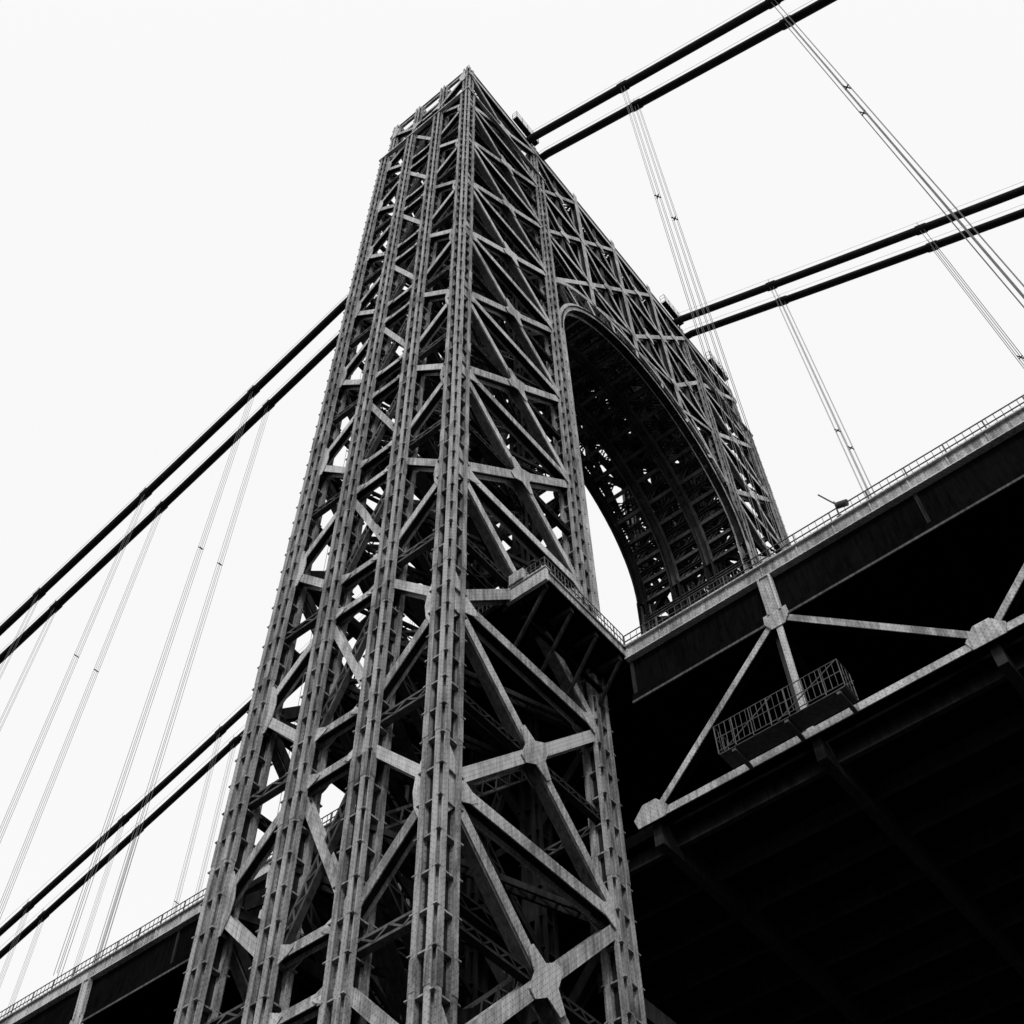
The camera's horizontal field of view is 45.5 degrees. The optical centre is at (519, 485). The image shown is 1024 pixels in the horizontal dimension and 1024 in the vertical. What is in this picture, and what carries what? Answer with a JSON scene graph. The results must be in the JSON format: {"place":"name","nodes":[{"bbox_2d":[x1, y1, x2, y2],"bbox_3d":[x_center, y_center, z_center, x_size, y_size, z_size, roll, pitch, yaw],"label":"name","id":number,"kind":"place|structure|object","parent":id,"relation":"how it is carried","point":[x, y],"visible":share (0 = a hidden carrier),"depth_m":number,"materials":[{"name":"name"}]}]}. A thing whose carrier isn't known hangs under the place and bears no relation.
{"place":"outdoors","nodes":[
{"label":"outdoors","id":0,"kind":"place"},
{"bbox_2d":[174,65,790,1023],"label":"bridge tower","id":1,"kind":"structure","parent":0,"point":[586,347],"depth_m":70.88,"materials":[{"name":"grey metal"}]},
{"bbox_2d":[0,394,1023,1023],"bbox_3d":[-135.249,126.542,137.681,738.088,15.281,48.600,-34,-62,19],"label":"bridge deck","id":2,"kind":"structure","parent":1,"relation":"attached to","point":[864,864],"depth_m":65.11,"materials":[{"name":"black metal"}]},
{"bbox_2d":[0,0,1023,960],"bbox_3d":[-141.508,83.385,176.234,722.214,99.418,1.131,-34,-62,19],"label":"cable","id":3,"kind":"object","parent":2,"relation":"attached to","point":[332,344],"visible":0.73,"depth_m":141.14,"materials":[{"name":"metal"}]},
{"bbox_2d":[0,204,1023,1015],"bbox_3d":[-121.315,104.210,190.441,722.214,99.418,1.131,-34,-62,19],"label":"cable","id":4,"kind":"object","parent":2,"relation":"attached to","point":[236,740],"visible":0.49,"depth_m":161.52,"materials":[{"name":"metal"}]},
{"bbox_2d":[713,659,858,769],"bbox_3d":[12.593,11.064,57.898,7.132,2.092,1.637,-34,-62,19],"label":"inspection catwalk","id":5,"kind":"object","parent":2,"relation":"attached to","point":[803,719],"visible":1,"depth_m":57.21,"materials":[{"name":"paint"}]},
{"bbox_2d":[818,494,848,516],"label":"flood lamp","id":6,"kind":"object","parent":2,"relation":"on","point":[841,503],"visible":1,"depth_m":66.74,"materials":[{"name":"metal"}]},
{"bbox_2d":[0,0,1023,977],"bbox_3d":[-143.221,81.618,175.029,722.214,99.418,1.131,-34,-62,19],"label":"cable","id":7,"kind":"object","parent":1,"relation":"attached to","point":[309,336],"visible":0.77,"depth_m":141.33,"materials":[{"name":"metal"}]},
{"bbox_2d":[0,181,1023,986],"bbox_3d":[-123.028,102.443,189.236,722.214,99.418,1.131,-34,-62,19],"label":"cable","id":8,"kind":"object","parent":1,"relation":"attached to","point":[766,287],"visible":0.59,"depth_m":158.32,"materials":[{"name":"metal"}]},
{"bbox_2d":[0,0,1023,1019],"label":"sky","id":9,"kind":"structure","parent":0,"point":[187,186],"materials":[{"name":"white"}]}
]}

